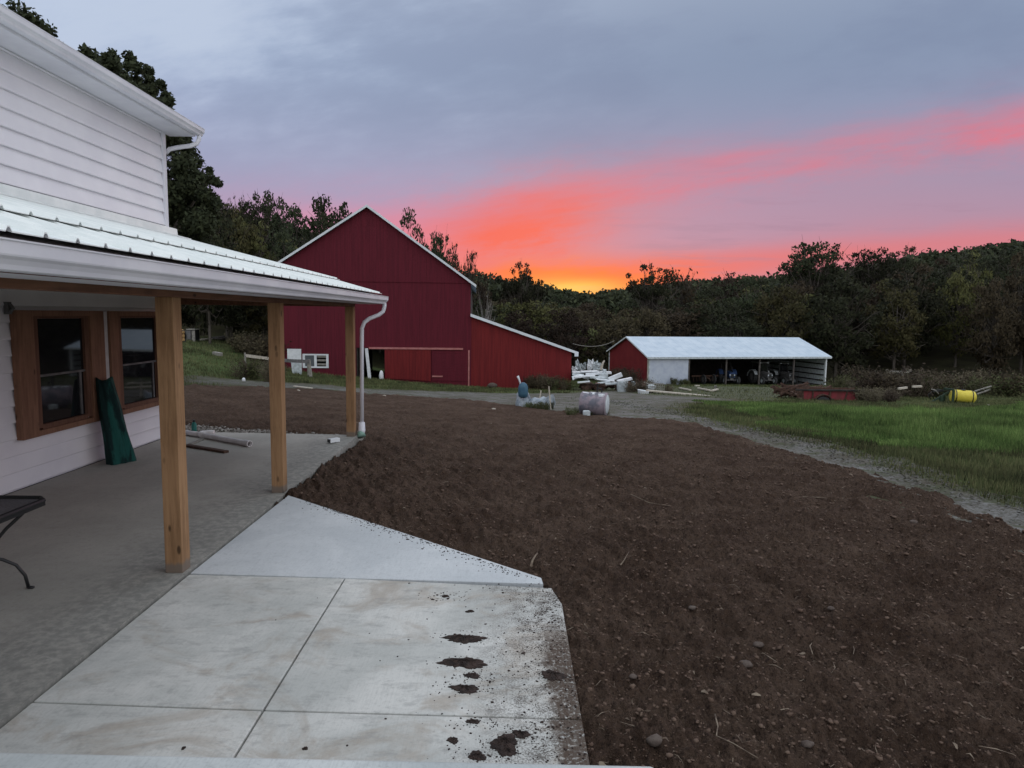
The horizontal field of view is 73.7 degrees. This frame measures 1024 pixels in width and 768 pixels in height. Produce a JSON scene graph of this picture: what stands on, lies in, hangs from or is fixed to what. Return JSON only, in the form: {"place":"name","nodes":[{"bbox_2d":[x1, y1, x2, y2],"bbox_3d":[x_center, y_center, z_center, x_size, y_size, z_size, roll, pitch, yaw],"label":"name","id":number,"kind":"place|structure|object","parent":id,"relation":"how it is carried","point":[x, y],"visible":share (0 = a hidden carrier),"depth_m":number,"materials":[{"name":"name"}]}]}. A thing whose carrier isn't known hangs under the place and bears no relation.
{"place":"outdoors","nodes":[
{"label":"outdoors","id":0,"kind":"place"},
{"bbox_2d":[0,432,358,728],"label":"porch floor","id":1,"kind":"structure","parent":0,"point":[83,548],"depth_m":6.33,"materials":[{"name":"concrete"}]},
{"bbox_2d":[0,495,45,588],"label":"patio table","id":2,"kind":"object","parent":1,"relation":"on","point":[18,507],"visible":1,"depth_m":5.11,"materials":[{"name":"metal"}]},
{"bbox_2d":[96,376,136,464],"bbox_3d":[-5.547,0.494,9.593,0.374,1.205,0.455,3,6,25],"label":"netting roll","id":3,"kind":"object","parent":1,"relation":"on","point":[118,448],"visible":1,"depth_m":9.44,"materials":[{"name":"fabric"}]},
{"bbox_2d":[185,430,252,446],"bbox_3d":[-4.817,0.881,11.375,1.746,0.108,0.337,4,7,33],"label":"pvc pipe","id":4,"kind":"object","parent":1,"relation":"on","point":[208,434],"visible":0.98,"depth_m":11.26,"materials":[{"name":"plastic"}]},
{"bbox_2d":[0,495,589,764],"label":"walkway","id":5,"kind":"structure","parent":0,"point":[211,657],"depth_m":4.18,"materials":[{"name":"concrete"}]},
{"bbox_2d":[275,501,586,764],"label":"soil crumbs","id":6,"kind":"object","parent":5,"relation":"on","point":[565,749],"visible":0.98,"depth_m":4.10,"materials":[{"name":"soil"}]},
{"bbox_2d":[436,657,487,668],"bbox_3d":[-0.313,1.710,4.213,0.344,0.027,0.153,1,6,0],"label":"mud patch","id":7,"kind":"object","parent":5,"relation":"on","point":[468,663],"visible":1,"depth_m":4.19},
{"bbox_2d":[448,684,478,693],"bbox_3d":[-0.280,1.744,3.916,0.194,0.019,0.100,1,6,0],"label":"mud patch","id":8,"kind":"object","parent":5,"relation":"on","point":[466,689],"visible":1,"depth_m":3.91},
{"bbox_2d":[441,634,487,643],"bbox_3d":[-0.321,1.680,4.518,0.332,0.025,0.136,1,6,0],"label":"mud patch","id":9,"kind":"object","parent":5,"relation":"on","point":[462,639],"visible":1,"depth_m":4.51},
{"bbox_2d":[489,733,517,750],"bbox_3d":[-0.044,1.792,3.430,0.155,0.027,0.164,1,6,0],"label":"mud patch","id":10,"kind":"object","parent":5,"relation":"on","point":[501,742],"visible":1,"depth_m":3.41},
{"bbox_2d":[542,669,566,680],"bbox_3d":[0.245,1.732,4.071,0.172,0.025,0.126,3,6,25],"label":"mud patch","id":11,"kind":"object","parent":5,"relation":"on","point":[549,674],"visible":1,"depth_m":4.05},
{"bbox_2d":[0,0,1023,293],"label":"sky","id":12,"kind":"structure","parent":0,"point":[585,144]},
{"bbox_2d":[173,384,1023,767],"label":"tilled soil","id":13,"kind":"structure","parent":0,"point":[383,412],"depth_m":6.00,"materials":[{"name":"soil"}]},
{"bbox_2d":[579,383,608,414],"bbox_3d":[2.624,0.537,21.749,0.867,1.142,0.744,3,6,19],"label":"oil tank","id":14,"kind":"object","parent":13,"relation":"on","point":[596,403],"visible":0.88,"depth_m":21.48,"materials":[{"name":"paint"}]},
{"bbox_2d":[186,412,1023,767],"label":"soil clods","id":15,"kind":"object","parent":13,"relation":"on","point":[790,714],"visible":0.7,"depth_m":5.34,"materials":[{"name":"soil"}]},
{"bbox_2d":[191,405,1022,767],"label":"root bits","id":16,"kind":"object","parent":13,"relation":"on","point":[767,655],"visible":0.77,"depth_m":4.45,"materials":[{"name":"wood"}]},
{"bbox_2d":[314,402,1023,765],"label":"leaf bits","id":17,"kind":"object","parent":13,"relation":"on","point":[756,692],"visible":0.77,"depth_m":3.87,"materials":[{"name":"plant"}]},
{"bbox_2d":[181,311,1023,494],"bbox_3d":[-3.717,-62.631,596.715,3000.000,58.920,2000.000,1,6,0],"label":"ground","id":18,"kind":"structure","parent":0,"point":[941,358],"depth_m":82.33,"materials":[{"name":"plant"}]},
{"bbox_2d":[2,0,223,244],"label":"maple tree","id":19,"kind":"object","parent":18,"relation":"on","point":[195,202],"visible":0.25,"depth_m":23.00,"materials":[{"name":"green plant"}]},
{"bbox_2d":[0,4,387,572],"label":"farmhouse","id":20,"kind":"object","parent":18,"relation":"on","point":[106,271],"visible":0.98,"depth_m":8.25,"materials":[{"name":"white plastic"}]},
{"bbox_2d":[9,310,106,440],"bbox_3d":[-5.782,-0.180,8.796,0.105,1.525,1.710,1,6,0],"label":"window","id":21,"kind":"structure","parent":20,"relation":"in","point":[57,363],"depth_m":8.65,"materials":[{"name":"brown wood"}]},
{"bbox_2d":[107,311,158,414],"bbox_3d":[-5.793,-0.366,10.631,0.105,1.525,1.700,1,6,0],"label":"window","id":22,"kind":"structure","parent":20,"relation":"in","point":[132,345],"depth_m":10.46,"materials":[{"name":"brown wood"}]},
{"bbox_2d":[171,185,239,343],"bbox_3d":[-23.152,-9.034,51.041,5.376,13.101,5.294,-2,6,-23],"label":"tree","id":23,"kind":"object","parent":18,"relation":"on","point":[206,311],"visible":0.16,"depth_m":51.50,"materials":[{"name":"green plant"}]},
{"bbox_2d":[193,305,263,344],"bbox_3d":[-23.759,-6.815,57.470,5.692,7.402,5.320,1,6,-2],"label":"tree","id":24,"kind":"object","parent":18,"relation":"on","point":[233,317],"visible":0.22,"depth_m":56.72,"materials":[{"name":"green plant"}]},
{"bbox_2d":[208,202,258,339],"bbox_3d":[-27.312,-10.527,65.387,5.930,13.259,6.063,-2,6,-26],"label":"tree","id":25,"kind":"object","parent":18,"relation":"on","point":[241,234],"visible":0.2,"depth_m":64.58,"materials":[{"name":"green plant"}]},
{"bbox_2d":[224,354,261,379],"bbox_3d":[-12.728,-0.751,32.297,1.639,1.348,1.262,-4,7,-38],"label":"weed clump","id":26,"kind":"object","parent":18,"relation":"on","point":[243,363],"visible":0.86,"depth_m":32.16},
{"bbox_2d":[224,330,262,353],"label":"shrub","id":27,"kind":"object","parent":18,"relation":"on","point":[234,343],"visible":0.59,"depth_m":48.85,"materials":[{"name":"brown plant"}]},
{"bbox_2d":[236,358,263,379],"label":"weed clump","id":28,"kind":"object","parent":18,"relation":"on","point":[253,373],"visible":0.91,"depth_m":32.16,"materials":[{"name":"green plant"}]},
{"bbox_2d":[237,331,268,362],"bbox_3d":[-17.114,-2.396,46.026,2.722,2.340,3.225,-2,6,-21],"label":"shrub","id":29,"kind":"object","parent":18,"relation":"on","point":[255,351],"visible":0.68,"depth_m":45.83,"materials":[{"name":"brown plant"}]},
{"bbox_2d":[239,257,271,338],"bbox_3d":[-21.292,-7.001,59.264,5.550,8.523,5.116,-4,8,-40],"label":"tree","id":30,"kind":"object","parent":18,"relation":"on","point":[255,327],"visible":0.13,"depth_m":58.30,"materials":[{"name":"green plant"}]},
{"bbox_2d":[217,215,297,336],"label":"tree","id":31,"kind":"object","parent":18,"relation":"on","point":[257,245],"visible":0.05,"depth_m":67.77,"materials":[{"name":"green plant"}]},
{"bbox_2d":[230,188,293,257],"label":"tree","id":32,"kind":"object","parent":18,"relation":"on","point":[265,208],"visible":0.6,"depth_m":80.98,"materials":[{"name":"green plant"}]},
{"bbox_2d":[185,424,365,440],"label":"pebbles","id":33,"kind":"object","parent":18,"relation":"on","point":[215,428],"visible":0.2,"depth_m":12.64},
{"bbox_2d":[244,353,312,376],"bbox_3d":[-13.149,-0.959,38.593,0.387,1.888,5.555,3,6,22],"label":"rail fence","id":34,"kind":"object","parent":18,"relation":"on","point":[309,369],"visible":0.57,"depth_m":39.74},
{"bbox_2d":[264,228,300,261],"bbox_3d":[-21.617,-8.885,65.554,6.057,12.004,5.570,1,6,1],"label":"tree","id":35,"kind":"object","parent":18,"relation":"on","point":[287,249],"visible":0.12,"depth_m":64.29,"materials":[{"name":"green plant"}]},
{"bbox_2d":[287,349,301,373],"bbox_3d":[-13.703,-1.116,43.087,0.861,2.204,0.190,1,6,0],"label":"white board","id":36,"kind":"object","parent":18,"relation":"on","point":[294,354],"visible":0.57,"depth_m":42.94,"materials":[{"name":"paint"}]},
{"bbox_2d":[270,203,320,260],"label":"tree","id":37,"kind":"object","parent":18,"relation":"on","point":[296,231],"visible":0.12,"depth_m":77.95,"materials":[{"name":"green plant"}]},
{"bbox_2d":[0,753,652,767],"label":"stoop","id":38,"kind":"object","parent":18,"relation":"on","point":[22,760],"visible":1,"depth_m":2.71,"materials":[{"name":"concrete"}]},
{"bbox_2d":[301,194,351,245],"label":"tree","id":39,"kind":"object","parent":18,"relation":"on","point":[324,221],"visible":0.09,"depth_m":75.83,"materials":[{"name":"green plant"}]},
{"bbox_2d":[399,207,421,241],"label":"tree","id":40,"kind":"object","parent":18,"relation":"on","point":[408,219],"visible":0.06,"depth_m":83.46,"materials":[{"name":"green plant"}]},
{"bbox_2d":[275,204,578,388],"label":"barn","id":41,"kind":"structure","parent":18,"relation":"on","point":[427,326],"depth_m":46.79,"materials":[{"name":"red wood"}]},
{"bbox_2d":[302,354,328,367],"bbox_3d":[-13.452,-1.580,46.780,1.750,0.960,0.075,0,6,-3],"label":"window","id":42,"kind":"structure","parent":41,"relation":"in","point":[313,359],"depth_m":46.77,"materials":[{"name":"white paint"}]},
{"bbox_2d":[385,349,430,380],"bbox_3d":[-7.186,-1.293,47.095,3.140,2.158,0.069,0,6,-3],"label":"sliding door","id":43,"kind":"structure","parent":41,"relation":"in","point":[399,364],"depth_m":47.06,"materials":[{"name":"red paint"}]},
{"bbox_2d":[432,348,468,381],"bbox_3d":[-4.242,-1.329,47.251,2.540,2.315,0.081,0,6,-3],"label":"closed door","id":44,"kind":"structure","parent":41,"relation":"in","point":[447,365],"depth_m":47.25,"materials":[{"name":"red paint"}]},
{"bbox_2d":[418,227,452,266],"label":"tree","id":45,"kind":"object","parent":18,"relation":"on","point":[436,246],"visible":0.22,"depth_m":76.60,"materials":[{"name":"green plant"}]},
{"bbox_2d":[461,250,477,309],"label":"tree","id":46,"kind":"object","parent":18,"relation":"on","point":[470,274],"visible":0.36,"depth_m":78.61,"materials":[{"name":"green plant"}]},
{"bbox_2d":[473,275,492,318],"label":"tree","id":47,"kind":"object","parent":18,"relation":"on","point":[484,305],"visible":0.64,"depth_m":83.03,"materials":[{"name":"green plant"}]},
{"bbox_2d":[494,310,540,337],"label":"tree","id":48,"kind":"object","parent":18,"relation":"on","point":[522,327],"visible":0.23,"depth_m":82.00,"materials":[{"name":"green plant"}]},
{"bbox_2d":[498,261,547,315],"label":"tree","id":49,"kind":"object","parent":18,"relation":"on","point":[520,292],"visible":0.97,"depth_m":90.41,"materials":[{"name":"green plant"}]},
{"bbox_2d":[498,299,566,340],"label":"tree","id":50,"kind":"object","parent":18,"relation":"on","point":[536,314],"visible":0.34,"depth_m":87.68,"materials":[{"name":"green plant"}]},
{"bbox_2d":[533,309,592,365],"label":"tree","id":51,"kind":"object","parent":18,"relation":"on","point":[570,340],"visible":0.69,"depth_m":79.47,"materials":[{"name":"green plant"}]},
{"bbox_2d":[548,308,602,352],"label":"tree","id":52,"kind":"object","parent":18,"relation":"on","point":[588,321],"visible":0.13,"depth_m":89.94,"materials":[{"name":"green plant"}]},
{"bbox_2d":[562,328,607,374],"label":"tree","id":53,"kind":"object","parent":18,"relation":"on","point":[593,331],"visible":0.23,"depth_m":84.34,"materials":[{"name":"green plant"}]},
{"bbox_2d":[564,302,605,344],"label":"tree","id":54,"kind":"object","parent":18,"relation":"on","point":[582,307],"visible":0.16,"depth_m":99.81,"materials":[{"name":"green plant"}]},
{"bbox_2d":[182,336,1023,510],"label":"short grass","id":55,"kind":"structure","parent":18,"relation":"on","point":[970,464],"depth_m":20.61,"materials":[{"name":"plant"}]},
{"bbox_2d":[584,313,642,369],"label":"tree","id":56,"kind":"object","parent":18,"relation":"on","point":[615,331],"visible":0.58,"depth_m":79.75,"materials":[{"name":"green plant"}]},
{"bbox_2d":[630,306,672,336],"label":"tree","id":57,"kind":"object","parent":18,"relation":"on","point":[645,321],"visible":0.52,"depth_m":82.99,"materials":[{"name":"green plant"}]},
{"bbox_2d":[625,263,682,312],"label":"tree","id":58,"kind":"object","parent":18,"relation":"on","point":[656,291],"visible":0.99,"depth_m":98.25,"materials":[{"name":"green plant"}]},
{"bbox_2d":[643,306,708,336],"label":"tree","id":59,"kind":"object","parent":18,"relation":"on","point":[680,322],"visible":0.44,"depth_m":86.40,"materials":[{"name":"green plant"}]},
{"bbox_2d":[658,298,697,333],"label":"tree","id":60,"kind":"object","parent":18,"relation":"on","point":[669,303],"visible":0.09,"depth_m":93.17,"materials":[{"name":"green plant"}]},
{"bbox_2d":[663,267,704,307],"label":"tree","id":61,"kind":"object","parent":18,"relation":"on","point":[684,299],"visible":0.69,"depth_m":102.46,"materials":[{"name":"green plant"}]},
{"bbox_2d":[606,336,831,385],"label":"machine shed","id":62,"kind":"structure","parent":18,"relation":"on","point":[664,359],"depth_m":68.70,"materials":[{"name":"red metal"}]},
{"bbox_2d":[686,286,753,336],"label":"tree","id":63,"kind":"object","parent":18,"relation":"on","point":[709,312],"visible":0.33,"depth_m":86.94,"materials":[{"name":"green plant"}]},
{"bbox_2d":[712,269,744,303],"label":"tree","id":64,"kind":"object","parent":18,"relation":"on","point":[731,281],"visible":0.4,"depth_m":108.27,"materials":[{"name":"green plant"}]},
{"bbox_2d":[716,362,740,383],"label":"tractor","id":65,"kind":"object","parent":18,"relation":"on","point":[732,377],"visible":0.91,"depth_m":68.25,"materials":[{"name":"blue paint"}]},
{"bbox_2d":[698,300,768,336],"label":"tree","id":66,"kind":"object","parent":18,"relation":"on","point":[744,328],"visible":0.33,"depth_m":80.29,"materials":[{"name":"green plant"}]},
{"bbox_2d":[457,238,1023,317],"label":"distant wood","id":67,"kind":"object","parent":18,"relation":"on","point":[609,299],"visible":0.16,"depth_m":159.10,"materials":[{"name":"green plant"}]},
{"bbox_2d":[714,274,792,336],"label":"tree","id":68,"kind":"object","parent":18,"relation":"on","point":[748,305],"visible":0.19,"depth_m":89.86,"materials":[{"name":"green plant"}]},
{"bbox_2d":[730,278,776,305],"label":"tree","id":69,"kind":"object","parent":18,"relation":"on","point":[757,287],"visible":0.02,"depth_m":103.23,"materials":[{"name":"green plant"}]},
{"bbox_2d":[747,361,777,384],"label":"tractor","id":70,"kind":"object","parent":18,"relation":"on","point":[766,375],"visible":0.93,"depth_m":69.07,"materials":[{"name":"black metal"}]},
{"bbox_2d":[769,362,797,383],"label":"tractor","id":71,"kind":"object","parent":18,"relation":"on","point":[783,375],"visible":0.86,"depth_m":71.32,"materials":[{"name":"black metal"}]},
{"bbox_2d":[750,275,819,345],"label":"tree","id":72,"kind":"object","parent":18,"relation":"on","point":[774,316],"visible":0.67,"depth_m":81.32,"materials":[{"name":"green plant"}]},
{"bbox_2d":[778,278,815,326],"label":"tree","id":73,"kind":"object","parent":18,"relation":"on","point":[795,286],"visible":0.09,"depth_m":94.76,"materials":[{"name":"green plant"}]},
{"bbox_2d":[770,381,831,396],"bbox_3d":[15.963,0.349,38.090,3.591,1.027,2.093,1,6,0],"label":"branch pile","id":74,"kind":"object","parent":18,"relation":"on","point":[785,390],"visible":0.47,"depth_m":37.38,"materials":[{"name":"wood"}]},
{"bbox_2d":[781,293,834,348],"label":"tree","id":75,"kind":"object","parent":18,"relation":"on","point":[828,315],"visible":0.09,"depth_m":87.48,"materials":[{"name":"green plant"}]},
{"bbox_2d":[775,238,862,296],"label":"tree","id":76,"kind":"object","parent":18,"relation":"on","point":[803,266],"visible":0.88,"depth_m":102.53,"materials":[{"name":"green plant"}]},
{"bbox_2d":[790,387,859,400],"bbox_3d":[16.625,0.776,35.684,3.921,1.164,1.818,2,6,12],"label":"manure spreader","id":77,"kind":"object","parent":18,"relation":"on","point":[818,393],"visible":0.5,"depth_m":35.09,"materials":[{"name":"metal"}]},
{"bbox_2d":[788,270,887,381],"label":"tree","id":78,"kind":"object","parent":18,"relation":"on","point":[835,337],"visible":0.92,"depth_m":79.55,"materials":[{"name":"green plant"}]},
{"bbox_2d":[814,270,871,328],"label":"tree","id":79,"kind":"object","parent":18,"relation":"on","point":[824,290],"visible":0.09,"depth_m":98.89,"materials":[{"name":"green plant"}]},
{"bbox_2d":[831,286,887,355],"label":"tree","id":80,"kind":"object","parent":18,"relation":"on","point":[868,303],"visible":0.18,"depth_m":90.88,"materials":[{"name":"green plant"}]},
{"bbox_2d":[842,362,896,388],"bbox_3d":[28.707,-0.499,54.910,3.935,2.537,3.322,3,6,24],"label":"weed clump","id":81,"kind":"object","parent":18,"relation":"on","point":[850,371],"visible":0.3,"depth_m":55.06,"materials":[{"name":"brown plant"}]},
{"bbox_2d":[841,245,898,342],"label":"tree","id":82,"kind":"object","parent":18,"relation":"on","point":[869,276],"visible":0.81,"depth_m":106.39,"materials":[{"name":"green plant"}]},
{"bbox_2d":[848,368,899,390],"bbox_3d":[22.250,-0.011,41.689,2.604,1.989,3.085,0,6,-8],"label":"weed clump","id":83,"kind":"object","parent":18,"relation":"on","point":[868,382],"visible":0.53,"depth_m":41.76,"materials":[{"name":"brown plant"}]},
{"bbox_2d":[859,369,912,391],"bbox_3d":[22.959,-0.029,41.546,3.138,2.023,2.649,-3,7,-31],"label":"weed clump","id":84,"kind":"object","parent":18,"relation":"on","point":[890,378],"visible":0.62,"depth_m":41.23,"materials":[{"name":"brown plant"}]},
{"bbox_2d":[861,289,928,374],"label":"tree","id":85,"kind":"object","parent":18,"relation":"on","point":[896,338],"visible":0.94,"depth_m":82.72,"materials":[{"name":"green plant"}]},
{"bbox_2d":[867,278,931,360],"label":"tree","id":86,"kind":"object","parent":18,"relation":"on","point":[888,290],"visible":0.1,"depth_m":93.10,"materials":[{"name":"green plant"}]},
{"bbox_2d":[877,242,926,280],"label":"tree","id":87,"kind":"object","parent":18,"relation":"on","point":[904,260],"visible":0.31,"depth_m":109.78,"materials":[{"name":"green plant"}]},
{"bbox_2d":[874,269,952,370],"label":"tree","id":88,"kind":"object","parent":18,"relation":"on","point":[927,302],"visible":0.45,"depth_m":86.27,"materials":[{"name":"green plant"}]},
{"bbox_2d":[880,359,953,397],"bbox_3d":[23.792,-0.159,40.162,2.858,2.442,3.712,-3,7,-35],"label":"weed clump","id":89,"kind":"object","parent":18,"relation":"on","point":[910,391],"visible":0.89,"depth_m":40.07,"materials":[{"name":"plant"}]},
{"bbox_2d":[892,263,941,354],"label":"tree","id":90,"kind":"object","parent":18,"relation":"on","point":[922,270],"visible":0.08,"depth_m":96.68,"materials":[{"name":"green plant"}]},
{"bbox_2d":[918,373,959,397],"bbox_3d":[25.024,0.115,40.226,2.212,1.605,2.360,3,6,21],"label":"weed clump","id":91,"kind":"object","parent":18,"relation":"on","point":[941,388],"visible":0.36,"depth_m":40.09,"materials":[{"name":"brown plant"}]},
{"bbox_2d":[918,367,974,394],"bbox_3d":[28.020,-0.076,44.323,3.334,2.150,2.814,5,7,34],"label":"weed clump","id":92,"kind":"object","parent":18,"relation":"on","point":[948,377],"visible":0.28,"depth_m":44.01,"materials":[{"name":"brown plant"}]},
{"bbox_2d":[927,386,991,402],"bbox_3d":[22.992,0.835,34.481,4.287,1.450,1.683,0,6,-11],"label":"crop sprayer","id":93,"kind":"object","parent":18,"relation":"on","point":[962,395],"visible":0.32,"depth_m":34.09,"materials":[{"name":"yellow plastic"}]},
{"bbox_2d":[931,266,988,366],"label":"tree","id":94,"kind":"object","parent":18,"relation":"on","point":[962,292],"visible":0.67,"depth_m":88.53,"materials":[{"name":"green plant"}]},
{"bbox_2d":[929,253,1008,356],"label":"tree","id":95,"kind":"object","parent":18,"relation":"on","point":[952,268],"visible":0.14,"depth_m":94.14,"materials":[{"name":"green plant"}]},
{"bbox_2d":[945,249,992,281],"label":"tree","id":96,"kind":"object","parent":18,"relation":"on","point":[987,272],"visible":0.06,"depth_m":99.79,"materials":[{"name":"green plant"}]},
{"bbox_2d":[949,367,988,390],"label":"weed clump","id":97,"kind":"object","parent":18,"relation":"on","point":[968,372],"visible":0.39,"depth_m":52.03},
{"bbox_2d":[957,374,998,394],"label":"weed clump","id":98,"kind":"object","parent":18,"relation":"on","point":[972,382],"visible":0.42,"depth_m":46.65,"materials":[{"name":"green plant"}]},
{"bbox_2d":[957,275,1023,375],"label":"tree","id":99,"kind":"object","parent":18,"relation":"on","point":[985,344],"visible":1,"depth_m":80.13,"materials":[{"name":"green plant"}]},
{"bbox_2d":[977,364,1023,396],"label":"weed clump","id":100,"kind":"object","parent":18,"relation":"on","point":[1007,376],"visible":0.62,"depth_m":42.99,"materials":[{"name":"brown plant"}]},
{"bbox_2d":[981,249,1023,334],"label":"tree","id":101,"kind":"object","parent":18,"relation":"on","point":[1002,275],"visible":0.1,"depth_m":94.86,"materials":[{"name":"green plant"}]},
{"bbox_2d":[982,372,1023,396],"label":"weed clump","id":102,"kind":"object","parent":18,"relation":"on","point":[1003,392],"visible":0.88,"depth_m":42.53,"materials":[{"name":"green plant"}]},
{"bbox_2d":[987,254,1019,328],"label":"tree","id":103,"kind":"object","parent":18,"relation":"on","point":[1003,261],"visible":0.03,"depth_m":102.92,"materials":[{"name":"green plant"}]},
{"bbox_2d":[989,249,1023,370],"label":"tree","id":104,"kind":"object","parent":18,"relation":"on","point":[1012,287],"visible":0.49,"depth_m":86.51,"materials":[{"name":"green plant"}]},
{"bbox_2d":[184,375,1023,552],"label":"gravel track","id":105,"kind":"structure","parent":0,"point":[985,505],"depth_m":19.56,"materials":[{"name":"gravel"}]},
{"bbox_2d":[515,376,555,408],"bbox_3d":[0.775,0.461,25.141,1.517,1.531,0.688,4,7,31],"label":"pump set","id":106,"kind":"object","parent":105,"relation":"on","point":[522,396],"visible":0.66,"depth_m":25.03,"materials":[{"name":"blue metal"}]},
{"bbox_2d":[579,380,645,390],"bbox_3d":[7.071,0.183,47.036,4.875,1.063,3.626,1,6,0],"label":"rubble mound","id":107,"kind":"object","parent":105,"relation":"on","point":[587,386],"visible":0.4,"depth_m":46.13,"materials":[{"name":"stone"}]},
{"bbox_2d":[692,399,1023,454],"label":"tall grass","id":108,"kind":"structure","parent":0,"point":[993,427],"depth_m":18.00,"materials":[{"name":"plant"}]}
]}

